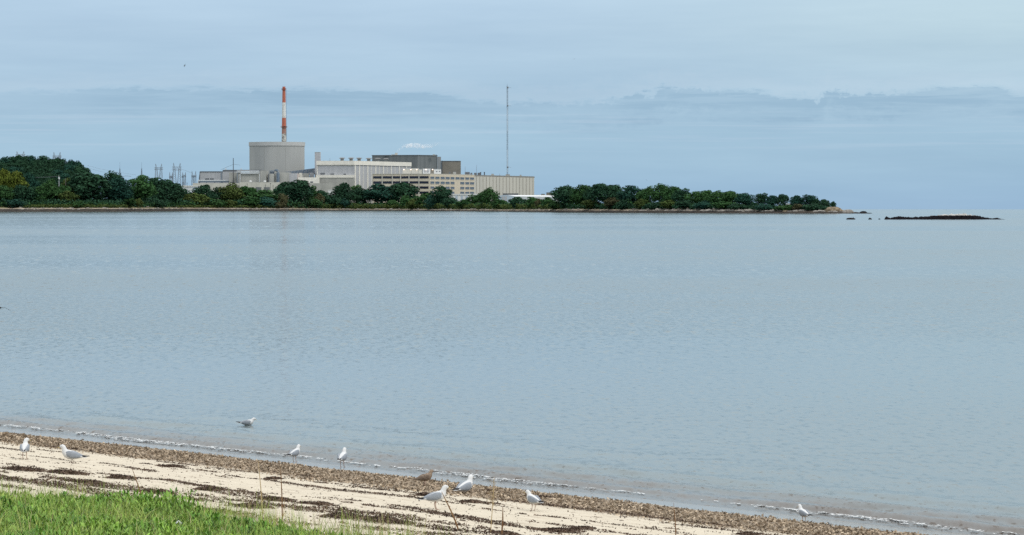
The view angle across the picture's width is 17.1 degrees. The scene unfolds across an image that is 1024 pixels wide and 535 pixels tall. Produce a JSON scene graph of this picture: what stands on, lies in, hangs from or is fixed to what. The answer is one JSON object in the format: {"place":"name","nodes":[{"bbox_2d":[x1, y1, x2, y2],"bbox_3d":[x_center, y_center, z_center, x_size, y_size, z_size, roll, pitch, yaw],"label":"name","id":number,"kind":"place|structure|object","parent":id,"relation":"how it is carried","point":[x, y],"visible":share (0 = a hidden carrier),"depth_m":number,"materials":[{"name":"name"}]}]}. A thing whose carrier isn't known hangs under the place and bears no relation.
{"place":"outdoors","nodes":[
{"label":"outdoors","id":0,"kind":"place"},
{"bbox_2d":[0,206,857,213],"bbox_3d":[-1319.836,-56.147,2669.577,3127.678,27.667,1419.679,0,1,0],"label":"terrain","id":1,"kind":"structure","parent":0,"point":[68,209],"depth_m":2479.59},
{"bbox_2d":[0,168,12,186],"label":"tree","id":2,"kind":"object","parent":1,"relation":"on","point":[4,175],"visible":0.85,"depth_m":2497.17,"materials":[{"name":"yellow plant"}]},
{"bbox_2d":[0,185,16,200],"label":"tree","id":3,"kind":"object","parent":1,"relation":"on","point":[5,193],"visible":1,"depth_m":2474.91,"materials":[{"name":"green plant"}]},
{"bbox_2d":[5,199,23,207],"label":"shrub","id":4,"kind":"object","parent":1,"relation":"on","point":[13,202],"visible":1,"depth_m":2466.71,"materials":[{"name":"green plant"}]},
{"bbox_2d":[4,171,29,190],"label":"tree","id":5,"kind":"object","parent":1,"relation":"on","point":[15,179],"visible":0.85,"depth_m":2496.06,"materials":[{"name":"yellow plant"}]},
{"bbox_2d":[9,184,32,200],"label":"tree","id":6,"kind":"object","parent":1,"relation":"on","point":[19,191],"visible":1,"depth_m":2480.29,"materials":[{"name":"green plant"}]},
{"bbox_2d":[23,172,41,187],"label":"tree","id":7,"kind":"object","parent":1,"relation":"on","point":[31,180],"visible":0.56,"depth_m":2533.48,"materials":[{"name":"green plant"}]},
{"bbox_2d":[24,165,43,173],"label":"tree","id":8,"kind":"object","parent":1,"relation":"on","point":[35,168],"visible":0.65,"depth_m":2783.93,"materials":[{"name":"green plant"}]},
{"bbox_2d":[33,185,50,202],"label":"tree","id":9,"kind":"object","parent":1,"relation":"on","point":[40,189],"visible":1,"depth_m":2487.86,"materials":[{"name":"green plant"}]},
{"bbox_2d":[41,179,57,199],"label":"tree","id":10,"kind":"object","parent":1,"relation":"on","point":[48,184],"visible":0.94,"depth_m":2507.74,"materials":[{"name":"green plant"}]},
{"bbox_2d":[48,185,71,201],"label":"tree","id":11,"kind":"object","parent":1,"relation":"on","point":[55,190],"visible":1,"depth_m":2501.79,"materials":[{"name":"green plant"}]},
{"bbox_2d":[58,190,79,202],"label":"tree","id":12,"kind":"object","parent":1,"relation":"on","point":[65,194],"visible":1,"depth_m":2496.57,"materials":[{"name":"green plant"}]},
{"bbox_2d":[66,172,111,201],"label":"tree","id":13,"kind":"object","parent":1,"relation":"on","point":[87,184],"visible":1,"depth_m":2513.88,"materials":[{"name":"green plant"}]},
{"bbox_2d":[103,170,129,199],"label":"tree","id":14,"kind":"object","parent":1,"relation":"on","point":[111,175],"visible":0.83,"depth_m":2542.38,"materials":[{"name":"green plant"}]},
{"bbox_2d":[102,176,133,203],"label":"tree","id":15,"kind":"object","parent":1,"relation":"on","point":[120,189],"visible":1,"depth_m":2528.64,"materials":[{"name":"green plant"}]},
{"bbox_2d":[127,175,157,200],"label":"tree","id":16,"kind":"object","parent":1,"relation":"on","point":[144,188],"visible":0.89,"depth_m":2584.83,"materials":[{"name":"green plant"}]},
{"bbox_2d":[150,177,175,200],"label":"tree","id":17,"kind":"object","parent":1,"relation":"on","point":[164,186],"visible":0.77,"depth_m":2641.59,"materials":[{"name":"green plant"}]},
{"bbox_2d":[168,183,187,205],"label":"tree","id":18,"kind":"object","parent":1,"relation":"on","point":[179,191],"visible":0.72,"depth_m":2677.11,"materials":[{"name":"green plant"}]},
{"bbox_2d":[186,193,209,205],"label":"shrub","id":19,"kind":"object","parent":1,"relation":"on","point":[196,197],"visible":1,"depth_m":2677.47,"materials":[{"name":"green plant"}]},
{"bbox_2d":[190,184,219,198],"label":"tree","id":20,"kind":"object","parent":1,"relation":"on","point":[206,190],"visible":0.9,"depth_m":2696.71,"materials":[{"name":"green plant"}]},
{"bbox_2d":[193,183,239,190],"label":"concrete wall","id":21,"kind":"structure","parent":1,"relation":"on","point":[213,185],"depth_m":2959.17,"materials":[{"name":"concrete"}]},
{"bbox_2d":[206,198,227,206],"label":"shrub","id":22,"kind":"object","parent":1,"relation":"on","point":[216,202],"visible":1,"depth_m":2684.71,"materials":[{"name":"green plant"}]},
{"bbox_2d":[199,168,263,182],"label":"auxiliary building","id":23,"kind":"structure","parent":1,"relation":"on","point":[214,175],"depth_m":3008.96,"materials":[{"name":"grey metal"}]},
{"bbox_2d":[218,182,245,200],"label":"tree","id":24,"kind":"object","parent":1,"relation":"on","point":[233,191],"visible":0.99,"depth_m":2709.26,"materials":[{"name":"green plant"}]},
{"bbox_2d":[238,186,258,197],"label":"tree","id":25,"kind":"object","parent":1,"relation":"on","point":[250,191],"visible":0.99,"depth_m":2720.22,"materials":[{"name":"green plant"}]},
{"bbox_2d":[239,196,260,205],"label":"shrub","id":26,"kind":"object","parent":1,"relation":"on","point":[246,199],"visible":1,"depth_m":2702.90,"materials":[{"name":"green plant"}]},
{"bbox_2d":[240,181,288,197],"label":"service building","id":27,"kind":"structure","parent":1,"relation":"on","point":[265,185],"depth_m":2939.18,"materials":[{"name":"concrete"}]},
{"bbox_2d":[229,169,301,182],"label":"concrete blockhouse","id":28,"kind":"structure","parent":1,"relation":"on","point":[262,176],"depth_m":2984.60,"materials":[{"name":"grey concrete"}]},
{"bbox_2d":[255,196,277,207],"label":"shrub","id":29,"kind":"object","parent":1,"relation":"on","point":[270,200],"visible":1,"depth_m":2711.72,"materials":[{"name":"green plant"}]},
{"bbox_2d":[255,189,277,200],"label":"tree","id":30,"kind":"object","parent":1,"relation":"on","point":[267,193],"visible":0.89,"depth_m":2727.20,"materials":[{"name":"green plant"}]},
{"bbox_2d":[249,142,304,176],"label":"containment building","id":31,"kind":"structure","parent":1,"relation":"on","point":[280,156],"depth_m":3051.89,"materials":[{"name":"concrete"}]},
{"bbox_2d":[273,185,289,200],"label":"tree","id":32,"kind":"object","parent":1,"relation":"on","point":[278,190],"visible":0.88,"depth_m":2746.03,"materials":[{"name":"green plant"}]},
{"bbox_2d":[281,87,286,141],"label":"striped stack","id":33,"kind":"object","parent":1,"relation":"on","point":[284,123],"visible":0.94,"depth_m":3186.53,"materials":[{"name":"red paint"}]},
{"bbox_2d":[24,203,559,208],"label":"undergrowth","id":34,"kind":"object","parent":1,"relation":"on","point":[502,206],"visible":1,"depth_m":2625.60,"materials":[{"name":"green plant"}]},
{"bbox_2d":[275,179,314,203],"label":"tree","id":35,"kind":"object","parent":1,"relation":"on","point":[298,190],"visible":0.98,"depth_m":2752.52,"materials":[{"name":"green plant"}]},
{"bbox_2d":[298,177,319,182],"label":"white annex","id":36,"kind":"object","parent":1,"relation":"on","point":[313,179],"visible":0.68,"depth_m":2974.08,"materials":[{"name":"grey concrete"}]},
{"bbox_2d":[303,152,320,176],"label":"stair tower","id":37,"kind":"structure","parent":1,"relation":"on","point":[317,156],"depth_m":3028.68,"materials":[{"name":"grey metal"}]},
{"bbox_2d":[302,183,336,199],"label":"building","id":38,"kind":"structure","parent":1,"relation":"on","point":[325,187],"depth_m":2954.20,"materials":[{"name":"concrete"}]},
{"bbox_2d":[325,195,341,207],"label":"shrub","id":39,"kind":"object","parent":1,"relation":"on","point":[333,199],"visible":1,"depth_m":2785.02,"materials":[{"name":"green plant"}]},
{"bbox_2d":[331,182,359,202],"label":"tree","id":40,"kind":"object","parent":1,"relation":"on","point":[343,190],"visible":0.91,"depth_m":2815.69,"materials":[{"name":"green plant"}]},
{"bbox_2d":[353,188,372,203],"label":"tree","id":41,"kind":"object","parent":1,"relation":"on","point":[361,199],"visible":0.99,"depth_m":2837.22,"materials":[{"name":"green plant"}]},
{"bbox_2d":[316,161,410,202],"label":"turbine hall","id":42,"kind":"structure","parent":1,"relation":"on","point":[352,173],"depth_m":3004.25,"materials":[{"name":"grey metal"}]},
{"bbox_2d":[360,183,398,207],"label":"tree","id":43,"kind":"object","parent":1,"relation":"on","point":[379,194],"visible":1,"depth_m":2833.82,"materials":[{"name":"green plant"}]},
{"bbox_2d":[386,182,419,201],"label":"tree","id":44,"kind":"object","parent":1,"relation":"on","point":[401,189],"visible":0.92,"depth_m":2835.64,"materials":[{"name":"green plant"}]},
{"bbox_2d":[372,153,440,173],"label":"dark grey building","id":45,"kind":"structure","parent":1,"relation":"on","point":[433,161],"depth_m":3176.58,"materials":[{"name":"grey"}]},
{"bbox_2d":[0,185,829,209],"bbox_3d":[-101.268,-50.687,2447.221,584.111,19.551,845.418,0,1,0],"label":"undergrowth","id":46,"kind":"object","parent":1,"relation":"on","point":[169,201],"visible":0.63,"depth_m":2514.03,"materials":[{"name":"green plant"}]},
{"bbox_2d":[414,193,431,204],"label":"tree","id":47,"kind":"object","parent":1,"relation":"on","point":[421,198],"visible":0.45,"depth_m":2759.76,"materials":[{"name":"green plant"}]},
{"bbox_2d":[372,174,474,202],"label":"office block","id":48,"kind":"structure","parent":1,"relation":"on","point":[454,183],"depth_m":2912.67,"materials":[{"name":"beige concrete"}]},
{"bbox_2d":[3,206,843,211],"bbox_3d":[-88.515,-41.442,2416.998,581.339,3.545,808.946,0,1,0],"label":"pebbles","id":49,"kind":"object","parent":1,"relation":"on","point":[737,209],"visible":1,"depth_m":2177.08,"materials":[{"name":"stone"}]},
{"bbox_2d":[428,185,452,203],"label":"tree","id":50,"kind":"object","parent":1,"relation":"on","point":[441,194],"visible":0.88,"depth_m":2706.49,"materials":[{"name":"green plant"}]},
{"bbox_2d":[441,161,460,173],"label":"brown grey block","id":51,"kind":"structure","parent":1,"relation":"on","point":[447,167],"depth_m":3198.80,"materials":[{"name":"grey concrete"}]},
{"bbox_2d":[475,187,500,208],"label":"tree","id":52,"kind":"object","parent":1,"relation":"on","point":[485,195],"visible":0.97,"depth_m":2569.64,"materials":[{"name":"green plant"}]},
{"bbox_2d":[475,175,534,197],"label":"ribbed warehouse","id":53,"kind":"structure","parent":1,"relation":"on","point":[519,185],"depth_m":3105.57,"materials":[{"name":"white metal"}]},
{"bbox_2d":[508,197,526,208],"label":"shrub","id":54,"kind":"object","parent":1,"relation":"on","point":[515,200],"visible":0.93,"depth_m":2459.65,"materials":[{"name":"green plant"}]},
{"bbox_2d":[499,195,553,201],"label":"arched shed","id":55,"kind":"structure","parent":1,"relation":"on","point":[505,197],"depth_m":2887.29,"materials":[{"name":"grey metal"}]},
{"bbox_2d":[549,185,571,203],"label":"tree","id":56,"kind":"object","parent":1,"relation":"on","point":[557,191],"visible":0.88,"depth_m":2319.80,"materials":[{"name":"green plant"}]},
{"bbox_2d":[555,188,574,205],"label":"tree","id":57,"kind":"object","parent":1,"relation":"on","point":[565,192],"visible":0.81,"depth_m":2314.06,"materials":[{"name":"green plant"}]},
{"bbox_2d":[569,184,590,203],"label":"tree","id":58,"kind":"object","parent":1,"relation":"on","point":[576,195],"visible":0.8,"depth_m":2296.48,"materials":[{"name":"green plant"}]},
{"bbox_2d":[580,199,598,208],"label":"shrub","id":59,"kind":"object","parent":1,"relation":"on","point":[587,202],"visible":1,"depth_m":2262.96,"materials":[{"name":"green plant"}]},
{"bbox_2d":[586,183,618,202],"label":"tree","id":60,"kind":"object","parent":1,"relation":"on","point":[598,190],"visible":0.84,"depth_m":2253.03,"materials":[{"name":"green plant"}]},
{"bbox_2d":[603,197,619,208],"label":"shrub","id":61,"kind":"object","parent":1,"relation":"on","point":[610,201],"visible":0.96,"depth_m":2224.02,"materials":[{"name":"brown plant"}]},
{"bbox_2d":[603,185,624,200],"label":"tree","id":62,"kind":"object","parent":1,"relation":"on","point":[614,189],"visible":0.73,"depth_m":2239.40,"materials":[{"name":"green plant"}]},
{"bbox_2d":[616,198,632,208],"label":"shrub","id":63,"kind":"object","parent":1,"relation":"on","point":[621,203],"visible":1,"depth_m":2201.39,"materials":[{"name":"green plant"}]},
{"bbox_2d":[616,185,642,202],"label":"tree","id":64,"kind":"object","parent":1,"relation":"on","point":[630,192],"visible":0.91,"depth_m":2208.03,"materials":[{"name":"green plant"}]},
{"bbox_2d":[635,186,660,202],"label":"tree","id":65,"kind":"object","parent":1,"relation":"on","point":[643,194],"visible":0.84,"depth_m":2191.13,"materials":[{"name":"green plant"}]},
{"bbox_2d":[650,183,668,201],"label":"tree","id":66,"kind":"object","parent":1,"relation":"on","point":[657,194],"visible":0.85,"depth_m":2174.12,"materials":[{"name":"green plant"}]},
{"bbox_2d":[662,186,679,201],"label":"tree","id":67,"kind":"object","parent":1,"relation":"on","point":[668,193],"visible":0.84,"depth_m":2159.79,"materials":[{"name":"green plant"}]},
{"bbox_2d":[671,188,689,201],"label":"tree","id":68,"kind":"object","parent":1,"relation":"on","point":[679,194],"visible":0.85,"depth_m":2145.46,"materials":[{"name":"green plant"}]},
{"bbox_2d":[674,200,693,208],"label":"shrub","id":69,"kind":"object","parent":1,"relation":"on","point":[682,204],"visible":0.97,"depth_m":2115.16,"materials":[{"name":"green plant"}]},
{"bbox_2d":[683,191,700,202],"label":"tree","id":70,"kind":"object","parent":1,"relation":"on","point":[691,195],"visible":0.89,"depth_m":2123.68,"materials":[{"name":"green plant"}]},
{"bbox_2d":[692,200,711,209],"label":"shrub","id":71,"kind":"object","parent":1,"relation":"on","point":[702,204],"visible":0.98,"depth_m":2092.26,"materials":[{"name":"green plant"}]},
{"bbox_2d":[694,190,717,201],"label":"tree","id":72,"kind":"object","parent":1,"relation":"on","point":[699,197],"visible":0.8,"depth_m":2111.93,"materials":[{"name":"green plant"}]},
{"bbox_2d":[704,190,725,202],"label":"tree","id":73,"kind":"object","parent":1,"relation":"on","point":[713,197],"visible":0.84,"depth_m":2095.66,"materials":[{"name":"green plant"}]},
{"bbox_2d":[711,201,730,208],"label":"shrub","id":74,"kind":"object","parent":1,"relation":"on","point":[720,204],"visible":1,"depth_m":2072.56,"materials":[{"name":"green plant"}]},
{"bbox_2d":[718,191,739,203],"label":"tree","id":75,"kind":"object","parent":1,"relation":"on","point":[729,196],"visible":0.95,"depth_m":2086.69,"materials":[{"name":"green plant"}]},
{"bbox_2d":[734,193,754,204],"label":"tree","id":76,"kind":"object","parent":1,"relation":"on","point":[745,198],"visible":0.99,"depth_m":2075.22,"materials":[{"name":"green plant"}]},
{"bbox_2d":[753,193,767,203],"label":"tree","id":77,"kind":"object","parent":1,"relation":"on","point":[759,198],"visible":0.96,"depth_m":2067.78,"materials":[{"name":"green plant"}]},
{"bbox_2d":[764,195,777,205],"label":"tree","id":78,"kind":"object","parent":1,"relation":"on","point":[771,199],"visible":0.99,"depth_m":2060.80,"materials":[{"name":"green plant"}]},
{"bbox_2d":[777,194,788,204],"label":"tree","id":79,"kind":"object","parent":1,"relation":"on","point":[783,199],"visible":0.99,"depth_m":2057.00,"materials":[{"name":"green plant"}]},
{"bbox_2d":[799,194,818,204],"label":"tree","id":80,"kind":"object","parent":1,"relation":"on","point":[807,198],"visible":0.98,"depth_m":2042.75,"materials":[{"name":"green plant"}]},
{"bbox_2d":[0,431,935,534],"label":"gravel","id":81,"kind":"structure","parent":0,"point":[805,528],"depth_m":69.84,"materials":[{"name":"brown gravel"}]},
{"bbox_2d":[0,428,971,534],"bbox_3d":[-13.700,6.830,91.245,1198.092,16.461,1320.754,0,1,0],"label":"beach","id":82,"kind":"structure","parent":0,"point":[293,490],"depth_m":65.55,"materials":[{"name":"beige sand"}]},
{"bbox_2d":[2,465,47,471],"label":"seaweed heap","id":83,"kind":"object","parent":82,"relation":"on","point":[26,469],"visible":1,"depth_m":69.72,"materials":[{"name":"brown plant"}]},
{"bbox_2d":[20,438,30,458],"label":"gull","id":84,"kind":"object","parent":82,"relation":"on","point":[25,447],"visible":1,"depth_m":74.17,"materials":[{"name":"white"}]},
{"bbox_2d":[43,469,95,474],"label":"seaweed heap","id":85,"kind":"object","parent":82,"relation":"on","point":[66,472],"visible":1,"depth_m":69.19,"materials":[{"name":"brown plant"}]},
{"bbox_2d":[57,444,87,459],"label":"gull","id":86,"kind":"object","parent":82,"relation":"on","point":[69,454],"visible":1,"depth_m":74.42,"materials":[{"name":"white"}]},
{"bbox_2d":[60,479,115,483],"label":"seaweed heap","id":87,"kind":"object","parent":82,"relation":"on","point":[89,480],"visible":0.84,"depth_m":66.15,"materials":[{"name":"plant"}]},
{"bbox_2d":[98,474,140,478],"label":"seaweed heap","id":88,"kind":"object","parent":82,"relation":"on","point":[115,476],"visible":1,"depth_m":67.77,"materials":[{"name":"plant"}]},
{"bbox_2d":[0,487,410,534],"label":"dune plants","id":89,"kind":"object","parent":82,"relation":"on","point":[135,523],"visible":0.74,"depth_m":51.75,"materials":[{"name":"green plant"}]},
{"bbox_2d":[0,473,469,534],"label":"grass","id":90,"kind":"structure","parent":82,"relation":"on","point":[164,513],"depth_m":52.18,"materials":[{"name":"green plant"}]},
{"bbox_2d":[224,502,273,508],"bbox_3d":[-4.574,4.176,60.002,0.773,0.127,1.243,-1,1,-40],"label":"seaweed heap","id":91,"kind":"object","parent":82,"relation":"on","point":[251,505],"visible":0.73,"depth_m":59.86,"materials":[{"name":"plant"}]},
{"bbox_2d":[253,496,303,501],"bbox_3d":[-4.372,4.272,63.142,0.808,0.129,1.178,-1,1,-38],"label":"seaweed heap","id":92,"kind":"object","parent":82,"relation":"on","point":[276,498],"visible":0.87,"depth_m":63.00,"materials":[{"name":"plant"}]},
{"bbox_2d":[286,444,300,461],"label":"gull","id":93,"kind":"object","parent":82,"relation":"on","point":[294,452],"visible":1,"depth_m":79.00,"materials":[{"name":"white"}]},
{"bbox_2d":[287,501,336,505],"bbox_3d":[-3.571,4.302,62.330,0.739,0.114,0.983,-1,1,-38],"label":"seaweed heap","id":94,"kind":"object","parent":82,"relation":"on","point":[314,502],"visible":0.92,"depth_m":62.18,"materials":[{"name":"plant"}]},
{"bbox_2d":[317,512,360,519],"bbox_3d":[-2.876,4.226,58.026,0.769,0.115,1.087,-1,1,-30],"label":"seaweed heap","id":95,"kind":"object","parent":82,"relation":"on","point":[338,516],"visible":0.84,"depth_m":57.90,"materials":[{"name":"brown plant"}]},
{"bbox_2d":[337,447,346,466],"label":"gull","id":96,"kind":"object","parent":82,"relation":"on","point":[342,456],"visible":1,"depth_m":77.33,"materials":[{"name":"white"}]},
{"bbox_2d":[354,515,414,524],"bbox_3d":[-2.140,4.239,57.377,0.828,0.148,1.377,-1,1,-38],"label":"seaweed heap","id":97,"kind":"object","parent":82,"relation":"on","point":[389,519],"visible":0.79,"depth_m":57.26,"materials":[{"name":"brown plant"}]},
{"bbox_2d":[0,440,814,534],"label":"seaweed","id":98,"kind":"object","parent":82,"relation":"on","point":[313,509],"visible":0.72,"depth_m":62.62,"materials":[{"name":"brown plant"}]},
{"bbox_2d":[412,469,434,485],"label":"gull","id":99,"kind":"object","parent":82,"relation":"on","point":[425,477],"visible":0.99,"depth_m":70.04,"materials":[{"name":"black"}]},
{"bbox_2d":[416,485,449,509],"bbox_3d":[-1.425,4.166,61.870,0.659,0.450,0.216,0,1,-14],"label":"gull","id":100,"kind":"object","parent":82,"relation":"on","point":[436,496],"visible":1,"depth_m":61.81,"materials":[{"name":"white"}]},
{"bbox_2d":[452,475,472,491],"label":"gull","id":101,"kind":"object","parent":82,"relation":"on","point":[465,486],"visible":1,"depth_m":68.02,"materials":[{"name":"white"}]},
{"bbox_2d":[524,490,544,510],"bbox_3d":[0.420,4.310,63.110,0.189,0.380,0.571,-1,1,-38],"label":"gull","id":102,"kind":"object","parent":82,"relation":"on","point":[532,499],"visible":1,"depth_m":63.08,"materials":[{"name":"white"}]},
{"bbox_2d":[530,527,586,533],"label":"seaweed heap","id":103,"kind":"object","parent":82,"relation":"on","point":[556,529],"visible":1,"depth_m":57.91,"materials":[{"name":"brown plant"}]},
{"bbox_2d":[797,504,811,520],"bbox_3d":[5.454,4.589,63.591,0.163,0.338,0.497,-1,1,-30],"label":"gull","id":104,"kind":"object","parent":82,"relation":"on","point":[802,512],"visible":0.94,"depth_m":63.57,"materials":[{"name":"white"}]},
{"bbox_2d":[0,209,1023,534],"bbox_3d":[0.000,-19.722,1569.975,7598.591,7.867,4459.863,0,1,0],"label":"water","id":105,"kind":"structure","parent":0,"point":[840,367],"depth_m":142.04,"materials":[{"name":"liquid"}]},
{"bbox_2d":[5,424,1017,533],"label":"foam","id":106,"kind":"object","parent":105,"relation":"on","point":[471,474],"visible":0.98,"depth_m":75.17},
{"bbox_2d":[885,213,999,218],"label":"rock islet","id":107,"kind":"object","parent":105,"relation":"in","point":[956,216],"visible":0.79,"depth_m":1268.79,"materials":[{"name":"grey stone"}]},
{"bbox_2d":[0,0,1023,208],"label":"sky","id":108,"kind":"structure","parent":0,"point":[852,104],"materials":[{"name":"blue"}]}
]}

